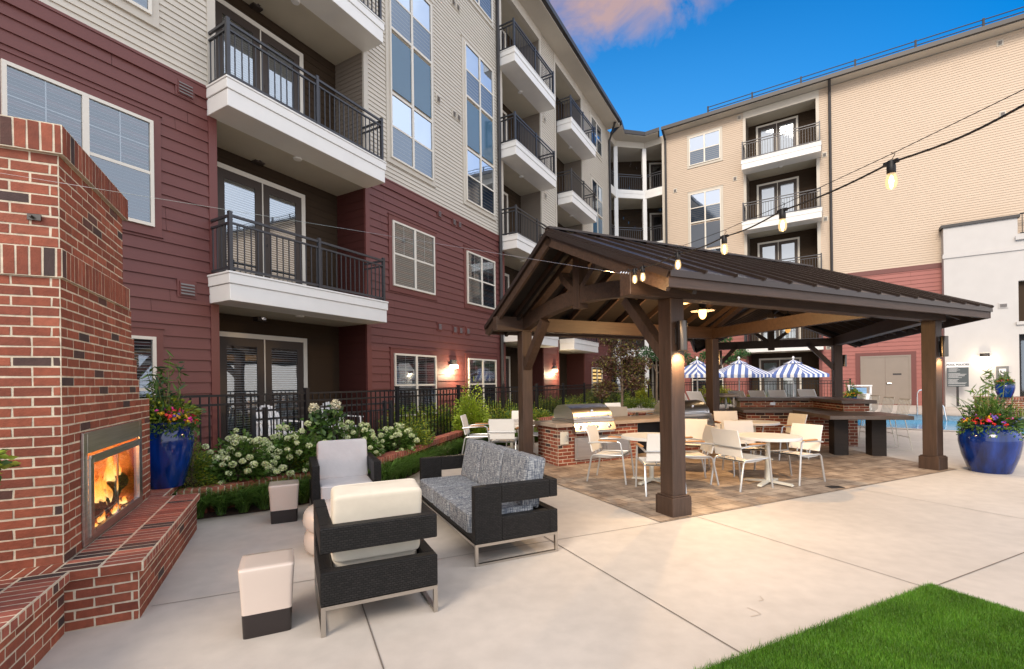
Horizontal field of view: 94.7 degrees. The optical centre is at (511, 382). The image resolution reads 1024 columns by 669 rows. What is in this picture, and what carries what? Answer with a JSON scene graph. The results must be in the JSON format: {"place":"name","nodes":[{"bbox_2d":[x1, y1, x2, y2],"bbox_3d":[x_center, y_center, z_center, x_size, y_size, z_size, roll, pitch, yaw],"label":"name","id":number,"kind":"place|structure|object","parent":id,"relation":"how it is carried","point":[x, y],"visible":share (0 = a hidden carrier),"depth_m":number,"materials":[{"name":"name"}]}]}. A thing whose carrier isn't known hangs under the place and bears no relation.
{"place":"outdoors","nodes":[
{"label":"outdoors","id":0,"kind":"place"},
{"bbox_2d":[33,400,1023,668],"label":"patio ground","id":1,"kind":"structure","parent":0,"point":[715,576],"depth_m":3.71,"materials":[{"name":"concrete"}]},
{"bbox_2d":[0,115,199,668],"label":"outdoor fireplace","id":2,"kind":"object","parent":1,"relation":"on","point":[74,425],"visible":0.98,"depth_m":3.22,"materials":[{"name":"brick"}]},
{"bbox_2d":[0,449,20,484],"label":"flower planter","id":3,"kind":"object","parent":2,"relation":"on","point":[5,464],"visible":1,"depth_m":2.59,"materials":[{"name":"ceramic"}]},
{"bbox_2d":[139,350,206,489],"bbox_3d":[-4.220,0.425,5.748,0.865,1.659,0.866,-1,0,-31],"label":"flower planter","id":4,"kind":"object","parent":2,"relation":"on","point":[172,433],"visible":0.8,"depth_m":5.59,"materials":[{"name":"ceramic"}]},
{"bbox_2d":[238,548,293,639],"bbox_3d":[-1.634,1.400,3.157,0.326,0.444,0.326,-1,0,-25],"label":"ceramic stool","id":5,"kind":"object","parent":1,"relation":"on","point":[265,579],"visible":1,"depth_m":3.03,"materials":[{"name":"white ceramic"}]},
{"bbox_2d":[268,479,298,523],"bbox_3d":[-2.720,1.414,5.630,0.326,0.444,0.326,-1,0,-25],"label":"ceramic stool","id":6,"kind":"object","parent":1,"relation":"on","point":[283,497],"visible":1,"depth_m":5.50,"materials":[{"name":"beige ceramic"}]},
{"bbox_2d":[0,0,620,458],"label":"apartment building","id":7,"kind":"structure","parent":1,"relation":"on","point":[478,130],"depth_m":10.11,"materials":[{"name":"red paint"}]},
{"bbox_2d":[0,47,163,238],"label":"window","id":8,"kind":"structure","parent":7,"relation":"in","point":[87,93],"depth_m":6.52,"materials":[{"name":"grey glass"}]},
{"bbox_2d":[105,0,160,30],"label":"window","id":9,"kind":"structure","parent":7,"relation":"in","point":[150,16],"depth_m":6.92,"materials":[{"name":"beige plastic"}]},
{"bbox_2d":[131,325,164,401],"bbox_3d":[-5.679,0.095,6.321,0.075,1.825,1.830,-1,0,30],"label":"window","id":10,"kind":"structure","parent":7,"relation":"in","point":[154,335],"depth_m":6.94,"materials":[{"name":"beige plastic"}]},
{"bbox_2d":[215,0,303,112],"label":"french door","id":11,"kind":"structure","parent":7,"relation":"in","point":[222,7],"depth_m":9.41,"materials":[{"name":"grey glass"}]},
{"bbox_2d":[217,161,305,284],"bbox_3d":[-4.976,-2.914,9.424,0.097,2.320,1.940,-1,0,30],"label":"french door","id":12,"kind":"structure","parent":7,"relation":"in","point":[263,189],"depth_m":9.41,"materials":[{"name":"beige plastic"}]},
{"bbox_2d":[219,331,307,449],"bbox_3d":[-4.934,0.206,9.424,0.097,2.320,1.940,-1,0,30],"label":"french door","id":13,"kind":"structure","parent":7,"relation":"in","point":[264,344],"depth_m":9.37,"materials":[{"name":"glass"}]},
{"bbox_2d":[384,0,435,187],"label":"window","id":14,"kind":"structure","parent":7,"relation":"in","point":[407,74],"depth_m":11.96,"materials":[{"name":"glass"}]},
{"bbox_2d":[387,212,437,300],"bbox_3d":[-2.482,-3.138,12.014,0.075,1.845,1.830,-1,0,30],"label":"window","id":15,"kind":"structure","parent":7,"relation":"in","point":[393,219],"depth_m":11.94,"materials":[{"name":"beige plastic"}]},
{"bbox_2d":[389,347,438,420],"bbox_3d":[-2.440,0.052,12.014,0.075,1.825,1.830,-1,0,30],"label":"window","id":16,"kind":"structure","parent":7,"relation":"in","point":[405,353],"depth_m":11.97,"materials":[{"name":"glass"}]},
{"bbox_2d":[461,34,495,220],"bbox_3d":[-1.004,-7.808,14.722,0.075,5.005,1.840,-1,0,30],"label":"window","id":17,"kind":"structure","parent":7,"relation":"in","point":[478,132],"depth_m":14.63,"materials":[{"name":"glass"}]},
{"bbox_2d":[463,245,496,312],"bbox_3d":[-0.954,-3.158,14.700,0.075,1.845,1.830,-1,0,30],"label":"window","id":18,"kind":"structure","parent":7,"relation":"in","point":[470,303],"depth_m":14.62,"materials":[{"name":"beige plastic"}]},
{"bbox_2d":[465,353,497,411],"bbox_3d":[-0.912,0.032,14.700,0.075,1.825,1.830,-1,0,30],"label":"window","id":19,"kind":"structure","parent":7,"relation":"in","point":[475,358],"depth_m":14.66,"materials":[{"name":"glass"}]},
{"bbox_2d":[469,0,493,29],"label":"window","id":20,"kind":"structure","parent":7,"relation":"in","point":[476,4],"depth_m":15.13,"materials":[{"name":"blue glass"}]},
{"bbox_2d":[506,356,510,407],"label":"french door","id":21,"kind":"structure","parent":7,"relation":"in","point":[508,381],"depth_m":17.87,"materials":[{"name":"beige plastic"}]},
{"bbox_2d":[589,111,601,161],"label":"window","id":22,"kind":"structure","parent":7,"relation":"in","point":[598,129],"depth_m":24.34,"materials":[{"name":"glass"}]},
{"bbox_2d":[590,364,602,386],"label":"window","id":23,"kind":"structure","parent":7,"relation":"in","point":[592,381],"depth_m":23.73,"materials":[{"name":"yellow glass"}]},
{"bbox_2d":[590,174,602,233],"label":"window","id":24,"kind":"structure","parent":7,"relation":"in","point":[597,227],"depth_m":24.17,"materials":[{"name":"glass"}]},
{"bbox_2d":[303,499,330,555],"bbox_3d":[-1.631,1.413,4.707,0.840,0.417,0.840,-1,0,0],"label":"round ottoman","id":25,"kind":"object","parent":1,"relation":"on","point":[308,524],"visible":0.2,"depth_m":4.42,"materials":[{"name":"beige ceramic"}]},
{"bbox_2d":[309,438,380,504],"bbox_3d":[-2.068,1.173,5.812,0.765,0.908,0.831,-1,0,-25],"label":"lounge chair","id":26,"kind":"object","parent":1,"relation":"on","point":[332,463],"visible":0.71,"depth_m":5.85,"materials":[{"name":"grey fabric"}]},
{"bbox_2d":[174,413,551,494],"bbox_3d":[-1.065,1.164,11.715,5.127,0.340,31.617,-1,0,34],"label":"planting bed","id":27,"kind":"object","parent":1,"relation":"on","point":[205,484],"depth_m":6.52,"materials":[{"name":"green plant"}]},
{"bbox_2d":[179,436,217,487],"bbox_3d":[-4.115,0.999,6.078,0.774,0.694,0.611,-1,0,0],"label":"leafy shrub","id":28,"kind":"object","parent":27,"relation":"on","point":[196,465],"visible":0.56,"depth_m":6.03,"materials":[{"name":"green plant"}]},
{"bbox_2d":[199,428,276,484],"bbox_3d":[-3.715,0.971,6.414,1.028,0.744,0.866,-1,0,0],"label":"hydrangea bush","id":29,"kind":"object","parent":27,"relation":"on","point":[228,458],"visible":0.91,"depth_m":6.28,"materials":[{"name":"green plant"}]},
{"bbox_2d":[256,405,302,448],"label":"patio chair","id":30,"kind":"object","parent":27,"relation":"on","point":[270,414],"visible":0.33,"depth_m":8.64,"materials":[{"name":"white plastic"}]},
{"bbox_2d":[259,420,327,476],"bbox_3d":[-3.188,0.945,6.927,1.014,0.773,1.004,-1,0,41],"label":"hydrangea bush","id":31,"kind":"object","parent":27,"relation":"on","point":[277,446],"visible":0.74,"depth_m":6.75,"materials":[{"name":"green plant"}]},
{"bbox_2d":[250,400,392,448],"bbox_3d":[-3.312,0.864,8.719,0.060,0.960,3.090,-1,0,30],"label":"patio railing","id":32,"kind":"object","parent":27,"relation":"on","point":[254,419],"visible":0.26,"depth_m":8.10,"materials":[{"name":"grey metal"}]},
{"bbox_2d":[300,399,347,442],"bbox_3d":[-2.991,0.768,7.516,0.714,1.009,0.464,-1,0,0],"label":"tall hydrangea","id":33,"kind":"object","parent":27,"relation":"on","point":[322,426],"visible":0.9,"depth_m":7.47,"materials":[{"name":"green plant"}]},
{"bbox_2d":[338,420,385,456],"bbox_3d":[-2.619,0.958,7.942,0.854,0.678,0.902,-1,0,38],"label":"hydrangea bush","id":34,"kind":"object","parent":27,"relation":"on","point":[374,445],"visible":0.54,"depth_m":7.90,"materials":[{"name":"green plant"}]},
{"bbox_2d":[377,423,419,451],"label":"hydrangea bush","id":35,"kind":"object","parent":27,"relation":"on","point":[404,439],"visible":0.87,"depth_m":8.60,"materials":[{"name":"white plant"}]},
{"bbox_2d":[378,404,436,437],"bbox_3d":[-2.446,0.844,10.654,1.322,0.923,1.283,-1,0,34],"label":"leafy shrub","id":36,"kind":"object","parent":27,"relation":"on","point":[407,418],"visible":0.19,"depth_m":10.58,"materials":[{"name":"green plant"}]},
{"bbox_2d":[392,416,435,447],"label":"leafy shrub","id":37,"kind":"object","parent":27,"relation":"on","point":[424,439],"visible":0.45,"depth_m":9.09,"materials":[{"name":"green plant"}]},
{"bbox_2d":[418,402,454,433],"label":"leafy shrub","id":38,"kind":"object","parent":27,"relation":"on","point":[445,418],"visible":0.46,"depth_m":11.48,"materials":[{"name":"green plant"}]},
{"bbox_2d":[452,376,490,436],"bbox_3d":[-0.961,0.552,10.952,0.964,1.422,0.923,-1,0,0],"label":"leafy shrub","id":39,"kind":"object","parent":27,"relation":"on","point":[475,408],"visible":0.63,"depth_m":10.91,"materials":[{"name":"green plant"}]},
{"bbox_2d":[591,338,652,406],"bbox_3d":[3.756,-0.494,16.087,2.148,3.352,1.368,-1,0,0],"label":"young tree","id":40,"kind":"object","parent":27,"relation":"on","point":[617,370],"visible":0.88,"depth_m":15.91,"materials":[{"name":"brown plant"}]},
{"bbox_2d":[623,395,656,408],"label":"leafy shrub","id":41,"kind":"object","parent":27,"relation":"on","point":[644,403],"visible":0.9,"depth_m":18.79,"materials":[{"name":"green plant"}]},
{"bbox_2d":[198,441,537,518],"bbox_3d":[0.166,1.470,10.832,13.220,0.244,2.768,-1,0,-42],"label":"mulch strip","id":42,"kind":"object","parent":1,"relation":"on","point":[234,511],"visible":0.07,"depth_m":6.00,"materials":[{"name":"brown soil"}]},
{"bbox_2d":[169,427,537,518],"bbox_3d":[-1.711,1.374,8.882,2.139,0.458,9.122,-1,0,30],"label":"ground cover","id":43,"kind":"object","parent":42,"relation":"on","point":[403,468],"visible":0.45,"depth_m":6.31,"materials":[{"name":"green plant"}]},
{"bbox_2d":[313,478,437,637],"bbox_3d":[-1.056,1.160,3.542,0.765,0.908,0.880,-1,0,-25],"label":"lounge chair","id":44,"kind":"object","parent":1,"relation":"on","point":[371,544],"visible":1,"depth_m":3.19,"materials":[{"name":"grey wicker"}]},
{"bbox_2d":[139,382,629,477],"bbox_3d":[-0.244,0.691,13.203,0.092,1.305,25.276,-1,0,30],"label":"metal fence","id":45,"kind":"object","parent":1,"relation":"on","point":[588,392],"visible":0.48,"depth_m":9.52,"materials":[{"name":"black metal"}]},
{"bbox_2d":[176,412,645,512],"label":"planter wall","id":46,"kind":"structure","parent":1,"relation":"on","point":[445,437],"depth_m":6.75,"materials":[{"name":"brick"}]},
{"bbox_2d":[460,414,489,453],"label":"dining chair","id":47,"kind":"object","parent":1,"relation":"on","point":[465,427],"visible":0.81,"depth_m":9.88,"materials":[{"name":"white metal"}]},
{"bbox_2d":[420,438,557,566],"bbox_3d":[-0.370,1.151,5.138,0.865,0.908,1.920,-1,0,-25],"label":"sofa","id":48,"kind":"object","parent":1,"relation":"on","point":[492,494],"visible":0.98,"depth_m":4.45,"materials":[{"name":"grey fabric"}]},
{"bbox_2d":[153,469,1023,668],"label":"saw cut joints","id":49,"kind":"object","parent":1,"relation":"on","point":[646,596],"visible":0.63,"depth_m":3.90,"materials":[{"name":"grey concrete"}]},
{"bbox_2d":[607,406,634,416],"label":"dining chair","id":50,"kind":"object","parent":1,"relation":"on","point":[618,411],"visible":0.39,"depth_m":11.62,"materials":[{"name":"beige"}]},
{"bbox_2d":[610,119,662,400],"bbox_3d":[7.133,-6.725,28.725,6.071,15.860,6.832,-1,0,0],"label":"porch bay","id":51,"kind":"object","parent":1,"relation":"on","point":[636,180],"visible":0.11,"depth_m":27.75,"materials":[{"name":"white paint"}]},
{"bbox_2d":[649,162,661,188],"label":"porch door","id":52,"kind":"structure","parent":51,"relation":"in","point":[653,167],"depth_m":28.81,"materials":[{"name":"black glass"}]},
{"bbox_2d":[650,213,662,241],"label":"porch door","id":53,"kind":"structure","parent":51,"relation":"in","point":[656,219],"depth_m":28.81,"materials":[{"name":"black glass"}]},
{"bbox_2d":[634,345,691,402],"bbox_3d":[6.248,-0.978,19.596,2.431,4.251,1.389,-1,0,0],"label":"young tree","id":54,"kind":"object","parent":1,"relation":"on","point":[650,354],"visible":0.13,"depth_m":19.57,"materials":[{"name":"green plant"}]},
{"bbox_2d":[684,357,726,390],"bbox_3d":[7.471,0.059,19.000,2.413,2.237,2.272,-1,0,0],"label":"striped umbrella","id":55,"kind":"object","parent":1,"relation":"on","point":[696,369],"visible":0.48,"depth_m":18.30,"materials":[{"name":"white fabric"}]},
{"bbox_2d":[684,337,750,407],"bbox_3d":[8.477,-0.637,20.009,3.252,3.451,0.994,-1,0,0],"label":"young tree","id":56,"kind":"object","parent":1,"relation":"on","point":[733,358],"visible":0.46,"depth_m":19.91,"materials":[{"name":"green plant"}]},
{"bbox_2d":[484,226,993,517],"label":"pavilion","id":57,"kind":"structure","parent":1,"relation":"on","point":[740,294],"depth_m":7.60,"materials":[{"name":"brown wood"}]},
{"bbox_2d":[1,173,629,273],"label":"steel cable","id":58,"kind":"object","parent":57,"relation":"attached to","point":[300,221],"visible":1,"depth_m":3.14,"materials":[{"name":"silver metal"}]},
{"bbox_2d":[628,89,1023,281],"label":"string lights","id":59,"kind":"object","parent":58,"relation":"hanging from","point":[890,165],"visible":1,"depth_m":2.75,"materials":[{"name":"black metal"}]},
{"bbox_2d":[675,320,687,350],"bbox_3d":[1.985,-0.551,5.532,0.116,0.350,0.147,-1,0,-25],"label":"cylinder sconce","id":60,"kind":"object","parent":57,"relation":"attached to","point":[681,342],"visible":1,"depth_m":5.47,"materials":[{"name":"silver metal"}]},
{"bbox_2d":[683,302,714,318],"bbox_3d":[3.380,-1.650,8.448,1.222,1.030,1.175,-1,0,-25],"label":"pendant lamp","id":61,"kind":"object","parent":57,"relation":"hanging from","point":[702,310],"visible":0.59,"depth_m":8.38,"materials":[{"name":"white glass"}]},
{"bbox_2d":[938,336,948,356],"bbox_3d":[7.395,-0.623,8.090,0.116,0.350,0.147,-1,0,-25],"label":"cylinder sconce","id":62,"kind":"object","parent":57,"relation":"attached to","point":[943,345],"visible":1,"depth_m":8.04,"materials":[{"name":"silver metal"}]},
{"bbox_2d":[719,356,773,390],"bbox_3d":[9.151,0.047,19.000,2.145,2.217,2.439,-1,0,0],"label":"striped umbrella","id":63,"kind":"object","parent":1,"relation":"on","point":[738,369],"visible":0.79,"depth_m":18.35,"materials":[{"name":"white fabric"}]},
{"bbox_2d":[648,378,850,404],"bbox_3d":[10.728,0.510,22.322,8.676,1.295,0.076,-1,0,34],"label":"metal fence","id":64,"kind":"object","parent":1,"relation":"on","point":[761,384],"visible":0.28,"depth_m":21.70,"materials":[{"name":"black metal"}]},
{"bbox_2d":[761,356,828,396],"bbox_3d":[11.341,0.028,19.000,2.331,2.197,2.379,-1,0,0],"label":"striped umbrella","id":65,"kind":"object","parent":1,"relation":"on","point":[793,368],"visible":0.82,"depth_m":18.39,"materials":[{"name":"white fabric"}]},
{"bbox_2d":[661,6,1023,405],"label":"apartment building","id":66,"kind":"structure","parent":1,"relation":"on","point":[726,167],"depth_m":21.57,"materials":[{"name":"beige paint"}]},
{"bbox_2d":[686,126,722,168],"bbox_3d":[10.371,-12.655,25.417,1.840,1.815,0.075,-1,0,34],"label":"window","id":67,"kind":"structure","parent":66,"relation":"in","point":[710,138],"depth_m":25.38,"materials":[{"name":"grey glass"}]},
{"bbox_2d":[688,185,723,251],"bbox_3d":[10.433,-7.960,25.417,1.840,5.005,0.075,-1,0,34],"label":"window","id":68,"kind":"structure","parent":66,"relation":"in","point":[703,198],"depth_m":25.38,"materials":[{"name":"grey glass"}]},
{"bbox_2d":[690,363,725,391],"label":"window","id":69,"kind":"structure","parent":66,"relation":"in","point":[723,380],"depth_m":25.60,"materials":[{"name":"glass"}]},
{"bbox_2d":[756,115,797,156],"bbox_3d":[13.688,-12.363,24.373,1.900,2.300,0.097,-1,0,34],"label":"french door","id":70,"kind":"structure","parent":66,"relation":"in","point":[786,124],"depth_m":24.36,"materials":[{"name":"white glass"}]},
{"bbox_2d":[757,176,798,218],"bbox_3d":[13.729,-9.293,24.373,1.900,2.300,0.097,-1,0,34],"label":"french door","id":71,"kind":"structure","parent":66,"relation":"in","point":[789,185],"depth_m":24.37,"materials":[{"name":"grey glass"}]},
{"bbox_2d":[757,237,799,262],"bbox_3d":[13.770,-6.224,24.373,1.900,2.300,0.097,-1,0,34],"label":"french door","id":72,"kind":"structure","parent":66,"relation":"in","point":[790,247],"depth_m":24.29,"materials":[{"name":"white glass"}]},
{"bbox_2d":[759,327,800,340],"bbox_3d":[13.811,-3.154,24.373,1.900,2.300,0.097,-1,0,34],"label":"french door","id":73,"kind":"structure","parent":66,"relation":"in","point":[795,331],"depth_m":24.12,"materials":[{"name":"white glass"}]},
{"bbox_2d":[759,357,801,396],"bbox_3d":[13.851,-0.134,24.373,1.900,2.300,0.097,-1,0,34],"label":"french door","id":74,"kind":"structure","parent":66,"relation":"in","point":[766,364],"depth_m":24.45,"materials":[{"name":"glass"}]},
{"bbox_2d":[860,355,911,404],"bbox_3d":[16.773,-0.123,21.182,1.790,2.200,0.117,-1,0,34],"label":"service door","id":75,"kind":"structure","parent":66,"relation":"in","point":[890,375],"depth_m":21.14,"materials":[{"name":"beige metal"}]},
{"bbox_2d":[858,397,895,445],"bbox_3d":[8.374,0.868,10.839,0.536,1.076,0.517,-1,0,13],"label":"wire bar stool","id":76,"kind":"object","parent":1,"relation":"on","point":[886,404],"visible":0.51,"depth_m":10.76,"materials":[{"name":"beige metal"}]},
{"bbox_2d":[895,398,912,449],"bbox_3d":[8.235,0.888,10.235,0.536,1.076,0.517,-1,0,13],"label":"wire bar stool","id":77,"kind":"object","parent":1,"relation":"on","point":[904,414],"visible":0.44,"depth_m":10.16,"materials":[{"name":"beige metal"}]},
{"bbox_2d":[946,362,968,405],"bbox_3d":[18.118,0.059,19.168,0.690,1.800,0.116,-1,0,34],"label":"pool sign","id":78,"kind":"object","parent":1,"relation":"on","point":[957,376],"visible":1,"depth_m":19.14,"materials":[{"name":"grey metal"}]},
{"bbox_2d":[939,212,1023,406],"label":"clubhouse","id":79,"kind":"structure","parent":1,"relation":"on","point":[982,260],"depth_m":19.06,"materials":[{"name":"white paint"}]},
{"bbox_2d":[1018,281,1023,320],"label":"dark window","id":80,"kind":"structure","parent":79,"relation":"in","point":[1020,284],"depth_m":18.68,"materials":[{"name":"brown paint"}]},
{"bbox_2d":[1019,334,1023,395],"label":"entrance door","id":81,"kind":"structure","parent":79,"relation":"in","point":[1021,337],"depth_m":18.73,"materials":[{"name":"black metal"}]},
{"bbox_2d":[951,366,1023,474],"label":"flower planter","id":82,"kind":"object","parent":1,"relation":"on","point":[991,440],"visible":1,"depth_m":7.75,"materials":[{"name":"ceramic"}]},
{"bbox_2d":[973,396,1023,418],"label":"brick planter","id":83,"kind":"object","parent":1,"relation":"on","point":[1018,400],"visible":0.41,"depth_m":15.57,"materials":[{"name":"brown brick"}]},
{"bbox_2d":[993,371,1015,396],"bbox_3d":[16.480,0.007,15.737,0.551,0.947,0.554,-1,0,0],"label":"flower planter","id":84,"kind":"object","parent":83,"relation":"on","point":[1010,387],"visible":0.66,"depth_m":15.63,"materials":[{"name":"ceramic"}]},
{"bbox_2d":[537,441,953,521],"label":"pavilion paving","id":85,"kind":"structure","parent":0,"point":[853,468],"depth_m":7.65,"materials":[{"name":"brown tile"}]},
{"bbox_2d":[488,419,518,450],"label":"dining chair","id":86,"kind":"object","parent":85,"relation":"on","point":[501,431],"visible":0.89,"depth_m":9.13,"materials":[{"name":"beige fabric"}]},
{"bbox_2d":[586,424,634,484],"bbox_3d":[1.599,1.140,7.668,0.664,0.873,0.603,-1,0,27],"label":"dining chair","id":87,"kind":"object","parent":85,"relation":"on","point":[595,441],"visible":0.9,"depth_m":7.68,"materials":[{"name":"beige fabric"}]},
{"bbox_2d":[533,414,714,465],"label":"grill island","id":88,"kind":"structure","parent":85,"relation":"on","point":[560,443],"depth_m":9.27,"materials":[{"name":"brick"}]},
{"bbox_2d":[552,403,615,433],"bbox_3d":[1.433,0.694,9.460,0.940,0.540,0.912,-1,0,-25],"label":"gas grill","id":89,"kind":"object","parent":88,"relation":"in","point":[581,417],"visible":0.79,"depth_m":9.19,"materials":[{"name":"metal"}]},
{"bbox_2d":[653,400,713,424],"bbox_3d":[3.838,0.662,10.597,0.940,0.540,0.912,-1,0,-25],"label":"gas grill","id":90,"kind":"object","parent":88,"relation":"in","point":[696,409],"visible":0.34,"depth_m":10.38,"materials":[{"name":"metal"}]},
{"bbox_2d":[621,432,660,484],"bbox_3d":[2.196,1.194,7.430,0.920,0.733,0.920,-1,0,-34],"label":"dining table","id":91,"kind":"object","parent":85,"relation":"on","point":[639,436],"visible":0.34,"depth_m":7.40,"materials":[{"name":"beige"}]},
{"bbox_2d":[635,433,686,496],"bbox_3d":[2.134,1.133,6.802,0.603,0.873,0.664,-1,0,3],"label":"dining chair","id":92,"kind":"object","parent":85,"relation":"on","point":[652,452],"visible":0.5,"depth_m":6.55,"materials":[{"name":"beige fabric"}]},
{"bbox_2d":[685,419,709,471],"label":"dining chair","id":93,"kind":"object","parent":85,"relation":"on","point":[694,428],"visible":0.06,"depth_m":8.75,"materials":[{"name":"beige fabric"}]},
{"bbox_2d":[685,425,718,484],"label":"dining chair","id":94,"kind":"object","parent":85,"relation":"on","point":[706,443],"visible":0.63,"depth_m":7.38,"materials":[{"name":"beige fabric"}]},
{"bbox_2d":[703,393,738,410],"bbox_3d":[5.732,0.843,12.900,1.000,1.090,1.000,-1,0,0],"label":"fire table","id":95,"kind":"object","parent":85,"relation":"on","point":[726,395],"visible":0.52,"depth_m":12.64,"materials":[{"name":"stone"}]},
{"bbox_2d":[713,411,751,453],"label":"dining chair","id":96,"kind":"object","parent":85,"relation":"on","point":[720,417],"visible":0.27,"depth_m":10.27,"materials":[{"name":"beige fabric"}]},
{"bbox_2d":[710,428,773,491],"bbox_3d":[3.419,1.116,7.063,0.664,0.873,0.603,-1,0,-22],"label":"dining chair","id":97,"kind":"object","parent":85,"relation":"on","point":[727,445],"visible":1,"depth_m":6.92,"materials":[{"name":"beige metal"}]},
{"bbox_2d":[722,421,764,476],"bbox_3d":[3.967,1.109,8.038,0.603,0.873,0.664,-1,0,7],"label":"dining chair","id":98,"kind":"object","parent":85,"relation":"on","point":[742,426],"visible":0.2,"depth_m":8.30,"materials":[{"name":"beige fabric"}]},
{"bbox_2d":[729,420,779,459],"bbox_3d":[4.795,1.134,9.350,0.920,0.733,0.920,-1,0,-34],"label":"dining table","id":99,"kind":"object","parent":85,"relation":"on","point":[764,423],"visible":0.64,"depth_m":9.11,"materials":[{"name":"beige"}]},
{"bbox_2d":[739,432,802,486],"bbox_3d":[3.906,1.172,7.200,0.920,0.733,0.920,-1,0,-34],"label":"dining table","id":100,"kind":"object","parent":85,"relation":"on","point":[766,438],"visible":0.9,"depth_m":7.10,"materials":[{"name":"beige plastic"}]},
{"bbox_2d":[760,413,808,459],"bbox_3d":[5.432,1.061,9.422,0.664,0.873,0.603,-1,0,-7],"label":"dining chair","id":101,"kind":"object","parent":85,"relation":"on","point":[797,418],"visible":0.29,"depth_m":9.46,"materials":[{"name":"beige fabric"}]},
{"bbox_2d":[764,423,825,485],"bbox_3d":[4.451,1.102,7.428,0.664,0.873,0.603,-1,0,-25],"label":"dining chair","id":102,"kind":"object","parent":85,"relation":"on","point":[811,434],"visible":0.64,"depth_m":7.46,"materials":[{"name":"beige metal"}]},
{"bbox_2d":[729,397,913,455],"bbox_3d":[6.820,0.950,11.085,2.520,1.118,3.880,-1,0,13],"label":"bar counter","id":103,"kind":"object","parent":85,"relation":"on","point":[837,418],"visible":0.66,"depth_m":10.61,"materials":[{"name":"brick"}]},
{"bbox_2d":[549,0,1023,342],"label":"sky","id":104,"kind":"structure","parent":0,"point":[659,63],"materials":[{"name":"blue"}]},
{"bbox_2d":[843,380,864,398],"bbox_3d":[12.930,0.507,17.882,0.799,1.270,1.047,-1,0,0],"label":"flower planter","id":105,"kind":"object","parent":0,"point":[853,392],"visible":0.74,"depth_m":17.75,"materials":[{"name":"ceramic"}]},
{"bbox_2d":[693,580,1023,668],"bbox_3d":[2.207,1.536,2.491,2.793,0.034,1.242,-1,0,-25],"label":"grass","id":106,"kind":"structure","parent":0,"point":[938,602],"depth_m":2.83,"materials":[{"name":"green plant"}]},
{"bbox_2d":[858,420,1023,432],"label":"pool water","id":107,"kind":"structure","parent":0,"point":[947,425],"depth_m":15.53,"materials":[{"name":"blue liquid"}]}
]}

